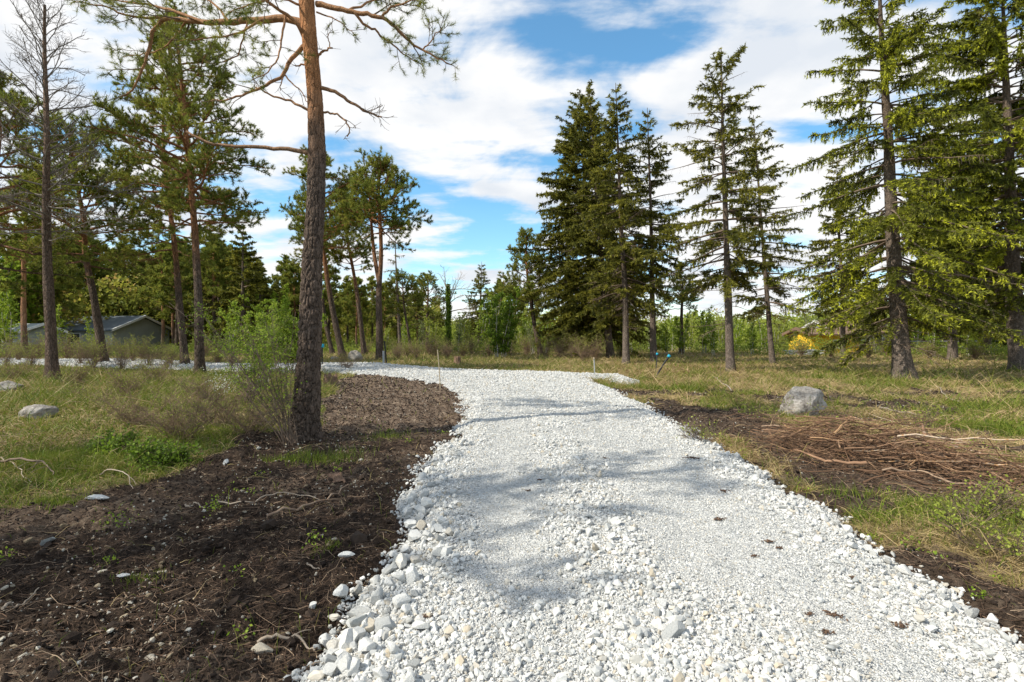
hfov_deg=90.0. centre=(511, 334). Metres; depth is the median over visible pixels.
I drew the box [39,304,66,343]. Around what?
young birch
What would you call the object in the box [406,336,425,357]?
bare shrub
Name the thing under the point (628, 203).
spruce tree
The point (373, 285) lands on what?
pine tree
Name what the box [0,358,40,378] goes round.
bare shrub
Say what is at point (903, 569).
white rock
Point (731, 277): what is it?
spruce tree
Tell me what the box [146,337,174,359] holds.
bare shrub
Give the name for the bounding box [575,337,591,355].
bare shrub
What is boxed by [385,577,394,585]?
white rock
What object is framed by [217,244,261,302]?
pine tree
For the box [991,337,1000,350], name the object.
young birch
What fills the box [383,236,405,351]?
spruce tree
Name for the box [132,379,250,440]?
bare shrub
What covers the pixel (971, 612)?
white rock
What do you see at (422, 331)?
young aspen
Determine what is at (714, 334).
young birch
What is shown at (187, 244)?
pine tree
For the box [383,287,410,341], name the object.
pine tree
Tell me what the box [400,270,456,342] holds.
pine tree
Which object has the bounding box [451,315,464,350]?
young aspen
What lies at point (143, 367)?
bare shrub
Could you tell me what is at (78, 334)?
window
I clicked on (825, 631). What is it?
bark scrap
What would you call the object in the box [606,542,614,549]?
white rock
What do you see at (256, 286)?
spruce tree
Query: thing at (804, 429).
fallen branch
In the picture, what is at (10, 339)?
bare shrub
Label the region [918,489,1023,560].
herb
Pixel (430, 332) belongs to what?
young willow
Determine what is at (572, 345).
bare shrub
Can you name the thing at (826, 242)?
spruce tree
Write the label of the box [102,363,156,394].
bare shrub
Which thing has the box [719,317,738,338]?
young willow
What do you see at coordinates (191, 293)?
pine tree
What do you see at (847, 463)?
fallen branch
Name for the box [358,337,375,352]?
bare shrub
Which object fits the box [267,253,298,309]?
pine tree
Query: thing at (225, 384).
bare shrub
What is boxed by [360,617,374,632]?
white rock
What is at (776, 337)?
young willow
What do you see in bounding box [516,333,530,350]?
bare shrub
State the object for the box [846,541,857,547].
white rock
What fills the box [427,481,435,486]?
white rock
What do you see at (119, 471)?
fallen branch
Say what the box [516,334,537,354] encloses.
bare shrub
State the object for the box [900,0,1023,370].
spruce tree
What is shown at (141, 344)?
bare shrub
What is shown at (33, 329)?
outbuilding
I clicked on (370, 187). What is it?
pine tree
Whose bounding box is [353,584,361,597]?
white rock
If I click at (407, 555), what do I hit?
white rock
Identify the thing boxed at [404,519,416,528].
white rock
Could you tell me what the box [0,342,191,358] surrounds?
undergrowth
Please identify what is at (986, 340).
spruce tree
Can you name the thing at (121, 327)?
house
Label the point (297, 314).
spruce tree
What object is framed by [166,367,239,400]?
bare shrub
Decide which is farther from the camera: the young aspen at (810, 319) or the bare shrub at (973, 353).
the young aspen at (810, 319)
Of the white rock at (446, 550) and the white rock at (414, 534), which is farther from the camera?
the white rock at (414, 534)
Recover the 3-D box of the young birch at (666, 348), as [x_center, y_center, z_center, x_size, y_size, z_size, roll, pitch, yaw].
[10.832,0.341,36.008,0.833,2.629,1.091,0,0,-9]
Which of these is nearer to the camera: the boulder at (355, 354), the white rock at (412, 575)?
the white rock at (412, 575)
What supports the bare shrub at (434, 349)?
on the ground at (244, 530)
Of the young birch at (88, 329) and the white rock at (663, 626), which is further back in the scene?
the young birch at (88, 329)
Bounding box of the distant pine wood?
[1,267,440,344]
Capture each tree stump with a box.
[322,472,345,483]
[323,373,338,383]
[454,356,462,363]
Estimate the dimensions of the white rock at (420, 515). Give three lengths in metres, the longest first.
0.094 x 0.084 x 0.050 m
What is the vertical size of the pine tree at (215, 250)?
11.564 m
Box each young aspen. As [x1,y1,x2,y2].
[417,319,425,345]
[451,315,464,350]
[525,322,536,353]
[645,316,656,348]
[800,308,819,327]
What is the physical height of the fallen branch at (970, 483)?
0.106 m
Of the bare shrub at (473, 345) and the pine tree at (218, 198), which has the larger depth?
the bare shrub at (473, 345)
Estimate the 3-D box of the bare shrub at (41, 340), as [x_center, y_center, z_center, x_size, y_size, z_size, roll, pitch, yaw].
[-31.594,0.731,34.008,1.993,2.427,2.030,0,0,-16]
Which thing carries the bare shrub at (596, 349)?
on the ground at (244, 530)
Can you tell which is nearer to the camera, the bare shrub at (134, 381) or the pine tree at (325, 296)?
the bare shrub at (134, 381)
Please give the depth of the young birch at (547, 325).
43.78 m
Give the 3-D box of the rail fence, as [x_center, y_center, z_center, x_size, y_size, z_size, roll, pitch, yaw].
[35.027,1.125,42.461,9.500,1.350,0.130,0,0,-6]
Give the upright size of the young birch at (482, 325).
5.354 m
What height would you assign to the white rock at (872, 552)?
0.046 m
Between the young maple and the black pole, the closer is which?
the black pole
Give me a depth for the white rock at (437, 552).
3.44 m
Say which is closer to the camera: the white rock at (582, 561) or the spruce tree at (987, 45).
the white rock at (582, 561)
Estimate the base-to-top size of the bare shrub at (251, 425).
1.013 m
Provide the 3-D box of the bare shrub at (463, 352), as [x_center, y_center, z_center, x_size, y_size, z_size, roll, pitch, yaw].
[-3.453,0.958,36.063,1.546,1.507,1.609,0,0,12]
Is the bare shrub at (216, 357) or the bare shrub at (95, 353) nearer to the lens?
the bare shrub at (95, 353)
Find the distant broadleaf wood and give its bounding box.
[403,300,993,348]
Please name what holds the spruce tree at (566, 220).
on the ground at (244, 530)
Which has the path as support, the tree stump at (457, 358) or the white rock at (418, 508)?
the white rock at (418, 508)
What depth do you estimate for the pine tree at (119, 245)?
65.34 m
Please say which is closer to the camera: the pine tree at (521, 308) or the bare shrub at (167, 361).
the bare shrub at (167, 361)
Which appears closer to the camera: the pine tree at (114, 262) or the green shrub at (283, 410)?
the green shrub at (283, 410)
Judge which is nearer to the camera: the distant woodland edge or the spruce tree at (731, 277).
the spruce tree at (731, 277)
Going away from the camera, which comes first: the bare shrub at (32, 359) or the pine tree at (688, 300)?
the bare shrub at (32, 359)
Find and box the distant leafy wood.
[0,305,43,340]
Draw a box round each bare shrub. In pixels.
[0,342,23,365]
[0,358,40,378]
[1,328,30,352]
[5,340,30,359]
[15,342,44,365]
[16,328,44,358]
[35,339,66,357]
[45,355,103,385]
[57,330,86,358]
[61,375,197,427]
[62,336,97,363]
[70,332,94,358]
[75,339,110,367]
[78,340,109,361]
[88,333,119,355]
[102,339,138,369]
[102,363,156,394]
[111,334,134,357]
[122,341,143,360]
[124,352,188,380]
[126,332,155,358]
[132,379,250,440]
[133,339,165,365]
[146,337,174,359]
[154,346,181,369]
[159,371,275,426]
[161,343,178,362]
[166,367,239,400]
[186,374,330,434]
[188,334,218,355]
[205,343,227,362]
[220,341,240,365]
[331,351,361,367]
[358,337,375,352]
[386,335,406,352]
[387,341,406,357]
[396,343,414,356]
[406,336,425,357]
[417,329,439,354]
[423,333,444,355]
[437,333,456,352]
[439,337,456,357]
[453,339,470,356]
[461,332,483,353]
[481,337,496,356]
[499,333,522,355]
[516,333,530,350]
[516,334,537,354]
[535,333,554,356]
[547,333,565,355]
[551,332,571,356]
[560,330,587,358]
[573,338,593,360]
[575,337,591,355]
[579,332,608,360]
[614,340,621,355]
[738,389,791,423]
[788,339,810,355]
[807,403,854,427]
[822,341,839,356]
[860,342,878,358]
[875,337,890,355]
[886,401,940,427]
[916,338,944,357]
[958,337,988,359]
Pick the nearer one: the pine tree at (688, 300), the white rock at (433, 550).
the white rock at (433, 550)
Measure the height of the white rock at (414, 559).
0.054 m
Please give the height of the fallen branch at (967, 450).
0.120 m
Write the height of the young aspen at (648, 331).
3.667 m
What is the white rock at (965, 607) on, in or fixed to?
on the ground at (244, 530)
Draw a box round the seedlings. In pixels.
[0,388,1023,640]
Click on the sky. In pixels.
(477, 145)
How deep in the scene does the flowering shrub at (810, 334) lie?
44.35 m
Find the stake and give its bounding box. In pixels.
[437,350,440,389]
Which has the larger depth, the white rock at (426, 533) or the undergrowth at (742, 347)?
the undergrowth at (742, 347)
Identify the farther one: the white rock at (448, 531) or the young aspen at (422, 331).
the young aspen at (422, 331)
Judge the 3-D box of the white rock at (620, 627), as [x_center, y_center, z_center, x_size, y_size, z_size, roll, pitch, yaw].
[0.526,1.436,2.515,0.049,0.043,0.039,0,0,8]
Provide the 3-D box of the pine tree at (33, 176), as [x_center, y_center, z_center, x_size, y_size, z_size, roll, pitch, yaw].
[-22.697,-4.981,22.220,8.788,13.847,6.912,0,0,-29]
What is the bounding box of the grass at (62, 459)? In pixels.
[0,345,1023,681]
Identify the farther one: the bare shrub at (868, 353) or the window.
the window
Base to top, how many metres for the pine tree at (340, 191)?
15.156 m
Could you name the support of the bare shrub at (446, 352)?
on the ground at (244, 530)
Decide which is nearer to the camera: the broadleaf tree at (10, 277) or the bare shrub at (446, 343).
the bare shrub at (446, 343)
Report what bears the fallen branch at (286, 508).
on the ground at (244, 530)
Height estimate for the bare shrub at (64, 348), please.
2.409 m
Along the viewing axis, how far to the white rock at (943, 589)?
3.09 m
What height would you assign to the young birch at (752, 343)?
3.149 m
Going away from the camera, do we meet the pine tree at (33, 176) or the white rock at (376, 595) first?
the white rock at (376, 595)
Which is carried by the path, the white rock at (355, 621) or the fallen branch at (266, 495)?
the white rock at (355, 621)
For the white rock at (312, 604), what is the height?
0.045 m
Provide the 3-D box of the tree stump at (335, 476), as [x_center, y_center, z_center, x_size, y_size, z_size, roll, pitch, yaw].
[-1.961,1.583,5.619,0.251,0.140,0.364,0,0,-25]
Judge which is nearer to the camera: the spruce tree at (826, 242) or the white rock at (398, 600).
the white rock at (398, 600)
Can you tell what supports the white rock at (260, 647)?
on the ground at (244, 530)
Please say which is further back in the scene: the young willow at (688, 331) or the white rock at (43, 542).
the young willow at (688, 331)
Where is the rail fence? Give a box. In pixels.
[883,340,967,352]
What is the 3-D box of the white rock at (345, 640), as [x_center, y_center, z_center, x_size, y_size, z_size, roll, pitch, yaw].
[-0.808,1.492,2.501,0.094,0.102,0.094,-17,-5,-24]
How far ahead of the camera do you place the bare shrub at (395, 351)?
33.01 m
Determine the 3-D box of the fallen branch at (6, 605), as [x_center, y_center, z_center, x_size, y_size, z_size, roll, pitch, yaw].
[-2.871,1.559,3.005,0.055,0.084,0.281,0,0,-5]
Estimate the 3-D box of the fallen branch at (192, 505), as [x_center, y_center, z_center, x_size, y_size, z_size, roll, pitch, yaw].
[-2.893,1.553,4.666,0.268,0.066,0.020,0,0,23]
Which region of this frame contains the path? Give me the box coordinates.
[0,359,1023,681]
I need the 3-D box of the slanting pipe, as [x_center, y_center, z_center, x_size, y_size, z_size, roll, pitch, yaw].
[5.512,1.245,18.857,0.697,1.067,0.120,0,0,0]
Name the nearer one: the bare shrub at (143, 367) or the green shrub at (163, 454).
the green shrub at (163, 454)
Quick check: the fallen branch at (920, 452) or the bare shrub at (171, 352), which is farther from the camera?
the bare shrub at (171, 352)
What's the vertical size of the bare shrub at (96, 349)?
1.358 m
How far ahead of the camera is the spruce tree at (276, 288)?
49.80 m
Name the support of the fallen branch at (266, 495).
on the ground at (244, 530)
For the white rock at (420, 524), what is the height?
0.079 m
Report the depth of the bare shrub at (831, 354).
33.93 m
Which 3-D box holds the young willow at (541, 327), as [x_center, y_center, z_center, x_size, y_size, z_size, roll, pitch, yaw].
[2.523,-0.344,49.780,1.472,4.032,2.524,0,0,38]
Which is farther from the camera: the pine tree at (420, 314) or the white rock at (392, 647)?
the pine tree at (420, 314)
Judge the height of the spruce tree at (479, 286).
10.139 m
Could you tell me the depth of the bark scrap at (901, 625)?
2.60 m
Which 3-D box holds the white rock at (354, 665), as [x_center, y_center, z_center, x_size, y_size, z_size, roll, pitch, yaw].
[-0.701,1.460,2.245,0.066,0.048,0.081,4,47,25]
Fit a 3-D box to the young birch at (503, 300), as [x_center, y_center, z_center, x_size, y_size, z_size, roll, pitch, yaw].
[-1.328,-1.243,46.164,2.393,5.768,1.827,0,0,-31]
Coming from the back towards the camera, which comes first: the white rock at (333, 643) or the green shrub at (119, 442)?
the green shrub at (119, 442)
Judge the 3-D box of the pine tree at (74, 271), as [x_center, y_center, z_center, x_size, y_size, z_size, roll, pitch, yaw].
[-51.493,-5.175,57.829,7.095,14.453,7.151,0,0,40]
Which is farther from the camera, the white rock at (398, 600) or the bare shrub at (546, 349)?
the bare shrub at (546, 349)
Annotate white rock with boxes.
[40,537,55,545]
[84,494,108,499]
[117,573,129,576]
[251,642,273,653]
[309,601,315,608]
[320,633,328,647]
[323,662,336,675]
[324,654,336,663]
[325,647,338,655]
[326,639,338,648]
[333,584,348,597]
[335,651,347,674]
[337,653,351,676]
[338,551,354,557]
[338,628,352,649]
[342,657,359,676]
[347,605,371,617]
[349,614,366,626]
[352,626,365,641]
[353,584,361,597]
[358,637,375,650]
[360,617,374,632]
[361,612,373,624]
[370,586,382,603]
[372,665,388,679]
[373,575,379,584]
[374,616,394,632]
[382,607,389,615]
[383,561,396,574]
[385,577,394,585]
[385,648,390,658]
[387,641,399,653]
[392,571,405,581]
[392,593,410,607]
[395,553,406,568]
[401,544,411,553]
[401,603,411,614]
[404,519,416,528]
[404,668,415,681]
[405,508,412,516]
[405,553,410,562]
[405,566,419,583]
[406,496,413,502]
[406,658,419,667]
[408,492,416,498]
[408,529,421,541]
[410,555,420,563]
[410,589,418,597]
[412,619,429,628]
[414,504,426,516]
[416,512,423,521]
[416,519,425,529]
[418,472,426,479]
[420,488,428,496]
[421,497,432,508]
[422,530,432,537]
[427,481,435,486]
[431,547,437,558]
[431,558,438,566]
[432,547,441,556]
[434,523,443,532]
[435,534,444,541]
[437,516,445,523]
[440,546,451,556]
[444,527,452,535]
[450,489,457,493]
[578,558,587,564]
[585,519,592,525]
[592,543,598,550]
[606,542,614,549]
[614,624,623,630]
[635,626,647,636]
[636,643,642,649]
[649,568,655,576]
[653,607,661,615]
[656,555,661,561]
[656,598,666,606]
[658,623,666,631]
[661,620,685,638]
[812,504,821,510]
[821,514,828,521]
[832,519,840,526]
[842,525,852,532]
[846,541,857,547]
[862,544,872,550]
[869,550,876,555]
[871,559,878,564]
[884,558,892,564]
[896,564,911,575]
[919,577,928,583]
[937,587,946,592]
[942,600,955,610]
[952,601,961,611]
[962,606,971,609]
[963,608,978,617]
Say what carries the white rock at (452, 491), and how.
on the path
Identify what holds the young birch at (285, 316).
on the ground at (244, 530)
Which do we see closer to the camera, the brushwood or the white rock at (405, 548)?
the white rock at (405, 548)
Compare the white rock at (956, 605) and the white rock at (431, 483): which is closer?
the white rock at (956, 605)
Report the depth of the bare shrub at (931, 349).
32.96 m
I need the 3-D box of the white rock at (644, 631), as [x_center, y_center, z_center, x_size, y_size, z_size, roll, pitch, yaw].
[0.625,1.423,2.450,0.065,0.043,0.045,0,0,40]
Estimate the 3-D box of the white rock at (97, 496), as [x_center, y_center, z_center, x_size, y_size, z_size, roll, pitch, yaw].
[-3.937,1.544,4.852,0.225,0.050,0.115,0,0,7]
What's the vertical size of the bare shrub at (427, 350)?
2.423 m
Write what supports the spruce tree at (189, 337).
on the ground at (244, 530)
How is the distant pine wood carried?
on the ground at (244, 530)
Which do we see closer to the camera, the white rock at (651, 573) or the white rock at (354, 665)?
the white rock at (354, 665)
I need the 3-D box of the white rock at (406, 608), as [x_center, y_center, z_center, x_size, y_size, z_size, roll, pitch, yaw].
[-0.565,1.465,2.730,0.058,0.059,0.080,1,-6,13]
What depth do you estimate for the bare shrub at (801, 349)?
35.90 m
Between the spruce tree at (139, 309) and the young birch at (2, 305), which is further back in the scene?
the spruce tree at (139, 309)
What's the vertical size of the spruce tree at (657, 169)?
15.315 m
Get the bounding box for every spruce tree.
[130,254,171,337]
[184,290,217,342]
[190,235,241,345]
[204,225,273,350]
[240,261,283,326]
[265,280,295,345]
[290,286,323,339]
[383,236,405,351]
[454,262,498,343]
[507,89,668,358]
[548,79,665,357]
[562,83,678,363]
[607,108,697,361]
[629,43,793,371]
[703,115,830,363]
[764,0,1023,379]
[794,159,874,354]
[880,99,1004,359]
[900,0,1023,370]
[906,252,947,347]
[943,134,1023,354]
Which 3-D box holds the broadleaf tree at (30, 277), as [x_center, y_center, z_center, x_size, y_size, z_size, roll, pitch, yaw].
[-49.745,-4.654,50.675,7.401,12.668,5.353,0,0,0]
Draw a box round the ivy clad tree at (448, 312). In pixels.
[435,266,478,351]
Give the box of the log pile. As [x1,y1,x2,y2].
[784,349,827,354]
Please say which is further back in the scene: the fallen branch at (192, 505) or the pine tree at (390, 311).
the pine tree at (390, 311)
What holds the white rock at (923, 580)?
on the path
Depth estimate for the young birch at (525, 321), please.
47.72 m
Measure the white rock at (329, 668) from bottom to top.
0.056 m
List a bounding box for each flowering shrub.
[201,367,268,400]
[782,327,858,352]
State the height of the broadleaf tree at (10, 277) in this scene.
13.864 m
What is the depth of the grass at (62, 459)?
10.79 m
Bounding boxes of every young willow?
[372,323,390,349]
[423,313,439,348]
[458,312,473,345]
[514,303,534,343]
[531,311,548,342]
[629,330,644,349]
[683,311,694,348]
[714,313,724,349]
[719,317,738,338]
[772,316,784,347]
[777,313,790,345]
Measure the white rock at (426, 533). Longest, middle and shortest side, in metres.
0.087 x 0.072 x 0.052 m
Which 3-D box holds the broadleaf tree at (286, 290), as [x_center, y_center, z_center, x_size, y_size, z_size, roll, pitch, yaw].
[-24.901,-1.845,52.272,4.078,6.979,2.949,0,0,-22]
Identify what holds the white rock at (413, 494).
on the path
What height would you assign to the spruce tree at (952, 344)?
16.822 m
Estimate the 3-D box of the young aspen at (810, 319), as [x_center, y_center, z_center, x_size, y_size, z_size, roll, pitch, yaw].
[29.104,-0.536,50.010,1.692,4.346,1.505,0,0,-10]
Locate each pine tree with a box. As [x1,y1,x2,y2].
[0,0,165,378]
[0,71,109,297]
[0,108,182,361]
[0,169,93,356]
[11,236,85,315]
[14,233,89,305]
[56,232,113,313]
[64,0,462,442]
[65,74,254,363]
[66,0,275,372]
[95,247,117,308]
[98,236,138,314]
[123,258,170,318]
[129,240,191,344]
[137,236,204,347]
[143,245,190,343]
[170,236,203,343]
[182,257,210,315]
[183,236,247,348]
[216,246,254,314]
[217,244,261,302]
[245,259,269,308]
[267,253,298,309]
[277,262,300,339]
[279,144,385,357]
[291,270,336,316]
[297,221,350,353]
[322,265,342,331]
[325,193,383,354]
[327,275,366,348]
[330,146,432,360]
[341,276,373,347]
[357,275,383,346]
[367,282,397,340]
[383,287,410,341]
[384,268,429,351]
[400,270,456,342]
[405,294,431,343]
[480,275,524,325]
[497,225,564,355]
[506,281,527,344]
[521,281,540,323]
[655,272,704,353]
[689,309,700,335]
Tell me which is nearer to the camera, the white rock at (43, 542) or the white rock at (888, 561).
the white rock at (888, 561)
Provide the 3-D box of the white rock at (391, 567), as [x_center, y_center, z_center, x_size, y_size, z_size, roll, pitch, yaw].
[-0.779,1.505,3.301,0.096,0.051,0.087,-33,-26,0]
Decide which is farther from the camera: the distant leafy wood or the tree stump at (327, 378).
the distant leafy wood
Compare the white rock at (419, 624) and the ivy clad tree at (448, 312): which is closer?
the white rock at (419, 624)
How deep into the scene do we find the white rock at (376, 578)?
3.19 m
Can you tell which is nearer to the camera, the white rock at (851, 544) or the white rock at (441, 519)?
the white rock at (851, 544)
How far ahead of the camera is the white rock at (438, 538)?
3.68 m
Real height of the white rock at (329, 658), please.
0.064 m
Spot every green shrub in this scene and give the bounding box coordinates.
[78,423,140,455]
[119,434,208,475]
[171,300,322,446]
[211,313,297,403]
[216,300,288,380]
[238,290,327,372]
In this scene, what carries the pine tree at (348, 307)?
on the ground at (244, 530)
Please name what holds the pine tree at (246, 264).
on the ground at (244, 530)
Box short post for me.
[382,351,384,363]
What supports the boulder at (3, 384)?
on the ground at (244, 530)
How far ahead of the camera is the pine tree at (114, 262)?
27.37 m
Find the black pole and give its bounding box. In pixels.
[383,341,386,362]
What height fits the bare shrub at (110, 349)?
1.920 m
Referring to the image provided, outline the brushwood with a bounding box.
[712,400,1023,520]
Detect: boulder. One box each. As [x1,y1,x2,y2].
[0,380,24,390]
[18,404,58,418]
[348,350,362,361]
[778,386,826,416]
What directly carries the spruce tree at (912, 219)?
on the ground at (244, 530)
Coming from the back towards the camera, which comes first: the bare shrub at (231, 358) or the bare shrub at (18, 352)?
the bare shrub at (18, 352)
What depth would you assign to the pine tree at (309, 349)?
7.78 m
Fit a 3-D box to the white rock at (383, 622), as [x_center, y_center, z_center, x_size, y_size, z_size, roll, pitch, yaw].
[-0.641,1.464,2.574,0.110,0.074,0.060,0,0,-5]
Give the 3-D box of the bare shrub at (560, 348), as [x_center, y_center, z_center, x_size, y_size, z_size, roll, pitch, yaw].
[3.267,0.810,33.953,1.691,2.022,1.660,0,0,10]
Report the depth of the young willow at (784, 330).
59.83 m
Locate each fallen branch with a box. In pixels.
[0,457,30,481]
[0,457,53,476]
[1,587,38,609]
[99,469,135,487]
[184,502,203,507]
[218,492,328,503]
[257,630,314,650]
[266,484,348,516]
[761,425,956,455]
[786,424,993,468]
[794,449,866,464]
[878,406,917,414]
[882,467,1017,494]
[901,431,1004,451]
[968,479,1005,486]
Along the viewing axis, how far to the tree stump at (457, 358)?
27.36 m
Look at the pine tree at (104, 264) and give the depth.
68.68 m
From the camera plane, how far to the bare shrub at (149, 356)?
24.99 m
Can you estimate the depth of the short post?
25.36 m
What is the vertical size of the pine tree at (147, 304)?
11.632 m
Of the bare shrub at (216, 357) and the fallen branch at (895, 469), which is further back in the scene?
the bare shrub at (216, 357)
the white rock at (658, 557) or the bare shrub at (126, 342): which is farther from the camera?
the bare shrub at (126, 342)
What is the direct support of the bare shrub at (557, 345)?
on the ground at (244, 530)
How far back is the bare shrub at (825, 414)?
8.73 m
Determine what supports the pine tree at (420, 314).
on the ground at (244, 530)
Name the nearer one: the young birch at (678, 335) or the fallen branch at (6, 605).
the fallen branch at (6, 605)
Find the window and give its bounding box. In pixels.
[66,333,80,342]
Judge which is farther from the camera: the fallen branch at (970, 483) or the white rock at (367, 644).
the fallen branch at (970, 483)
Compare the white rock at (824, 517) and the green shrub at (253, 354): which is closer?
the white rock at (824, 517)
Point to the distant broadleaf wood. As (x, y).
(792, 323)
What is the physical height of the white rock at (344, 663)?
0.088 m
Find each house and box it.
[38,315,170,349]
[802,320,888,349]
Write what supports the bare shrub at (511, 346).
on the ground at (244, 530)
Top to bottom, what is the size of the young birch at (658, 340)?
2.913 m
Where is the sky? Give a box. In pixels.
[0,0,1023,325]
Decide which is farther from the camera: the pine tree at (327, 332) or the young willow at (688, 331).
the young willow at (688, 331)
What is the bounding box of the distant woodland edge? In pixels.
[324,305,888,342]
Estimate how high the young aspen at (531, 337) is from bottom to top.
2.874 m
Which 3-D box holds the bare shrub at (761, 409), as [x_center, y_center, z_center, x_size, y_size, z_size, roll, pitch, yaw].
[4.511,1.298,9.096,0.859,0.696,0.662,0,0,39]
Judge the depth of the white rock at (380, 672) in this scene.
2.19 m
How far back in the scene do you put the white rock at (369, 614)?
2.63 m
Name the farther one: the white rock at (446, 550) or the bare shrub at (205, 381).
the bare shrub at (205, 381)
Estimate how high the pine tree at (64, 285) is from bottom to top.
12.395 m
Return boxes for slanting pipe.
[656,354,670,377]
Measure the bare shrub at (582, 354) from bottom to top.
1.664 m
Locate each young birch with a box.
[0,276,19,350]
[0,277,9,328]
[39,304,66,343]
[85,317,95,348]
[205,313,221,349]
[222,307,243,350]
[284,308,293,336]
[401,316,412,347]
[475,304,490,348]
[484,289,508,346]
[502,306,521,349]
[519,312,532,339]
[541,320,552,346]
[656,322,665,349]
[658,321,672,356]
[665,313,678,349]
[672,310,691,353]
[696,305,714,352]
[705,315,719,355]
[733,316,746,346]
[744,318,761,353]
[756,319,767,350]
[910,312,924,345]
[921,318,940,356]
[961,316,978,354]
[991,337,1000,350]
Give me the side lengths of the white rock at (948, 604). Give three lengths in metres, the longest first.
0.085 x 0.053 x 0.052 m
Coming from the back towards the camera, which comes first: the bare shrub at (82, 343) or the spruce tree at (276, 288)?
the spruce tree at (276, 288)
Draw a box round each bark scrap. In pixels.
[821,628,834,634]
[822,610,847,620]
[890,621,908,627]
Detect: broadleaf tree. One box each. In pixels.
[0,217,27,310]
[0,228,42,343]
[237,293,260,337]
[245,283,289,312]
[270,291,298,338]
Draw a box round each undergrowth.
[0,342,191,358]
[192,331,1007,359]
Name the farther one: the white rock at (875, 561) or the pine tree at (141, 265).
the pine tree at (141, 265)
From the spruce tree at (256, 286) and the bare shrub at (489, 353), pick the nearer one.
the bare shrub at (489, 353)
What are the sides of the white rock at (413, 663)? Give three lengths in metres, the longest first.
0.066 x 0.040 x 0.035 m
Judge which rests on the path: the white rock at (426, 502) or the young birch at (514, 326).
the white rock at (426, 502)
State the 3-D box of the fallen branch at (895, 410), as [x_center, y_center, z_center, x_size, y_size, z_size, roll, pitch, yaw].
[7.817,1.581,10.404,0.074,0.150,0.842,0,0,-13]
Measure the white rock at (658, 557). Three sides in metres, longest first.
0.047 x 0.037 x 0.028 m
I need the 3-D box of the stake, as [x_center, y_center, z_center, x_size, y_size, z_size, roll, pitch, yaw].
[-2.000,1.050,14.043,0.112,1.284,0.028,0,0,0]
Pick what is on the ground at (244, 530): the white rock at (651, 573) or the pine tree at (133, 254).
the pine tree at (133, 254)
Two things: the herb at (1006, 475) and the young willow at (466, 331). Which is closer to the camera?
the herb at (1006, 475)
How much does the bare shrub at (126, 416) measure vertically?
1.059 m
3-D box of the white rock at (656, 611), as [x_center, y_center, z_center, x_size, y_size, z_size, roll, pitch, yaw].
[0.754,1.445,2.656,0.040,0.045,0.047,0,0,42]
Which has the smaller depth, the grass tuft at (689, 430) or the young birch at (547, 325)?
the grass tuft at (689, 430)
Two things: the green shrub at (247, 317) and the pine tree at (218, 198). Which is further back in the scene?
the pine tree at (218, 198)
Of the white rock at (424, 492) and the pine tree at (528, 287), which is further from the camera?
the pine tree at (528, 287)
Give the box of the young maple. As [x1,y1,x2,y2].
[480,286,521,357]
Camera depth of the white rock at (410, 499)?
4.70 m
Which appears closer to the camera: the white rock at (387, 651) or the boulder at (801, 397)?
the white rock at (387, 651)
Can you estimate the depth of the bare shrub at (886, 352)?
38.08 m
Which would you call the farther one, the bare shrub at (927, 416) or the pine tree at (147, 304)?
the pine tree at (147, 304)
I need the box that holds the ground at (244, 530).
[0,338,1023,681]
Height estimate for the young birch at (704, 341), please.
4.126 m
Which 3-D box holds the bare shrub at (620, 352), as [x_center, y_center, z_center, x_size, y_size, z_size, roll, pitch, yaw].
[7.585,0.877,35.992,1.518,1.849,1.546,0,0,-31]
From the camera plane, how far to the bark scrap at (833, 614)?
2.70 m
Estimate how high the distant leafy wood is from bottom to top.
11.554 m
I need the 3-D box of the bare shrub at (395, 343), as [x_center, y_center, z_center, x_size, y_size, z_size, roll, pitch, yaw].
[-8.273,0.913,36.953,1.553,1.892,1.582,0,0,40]
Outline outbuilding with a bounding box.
[1,323,67,351]
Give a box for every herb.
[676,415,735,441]
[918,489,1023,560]
[926,471,1023,527]
[963,473,1023,513]
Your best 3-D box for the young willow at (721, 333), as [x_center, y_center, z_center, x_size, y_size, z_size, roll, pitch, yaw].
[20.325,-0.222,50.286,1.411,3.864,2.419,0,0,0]
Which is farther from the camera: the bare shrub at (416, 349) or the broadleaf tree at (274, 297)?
the broadleaf tree at (274, 297)
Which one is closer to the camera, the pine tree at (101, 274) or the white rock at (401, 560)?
the white rock at (401, 560)
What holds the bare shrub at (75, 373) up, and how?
on the ground at (244, 530)

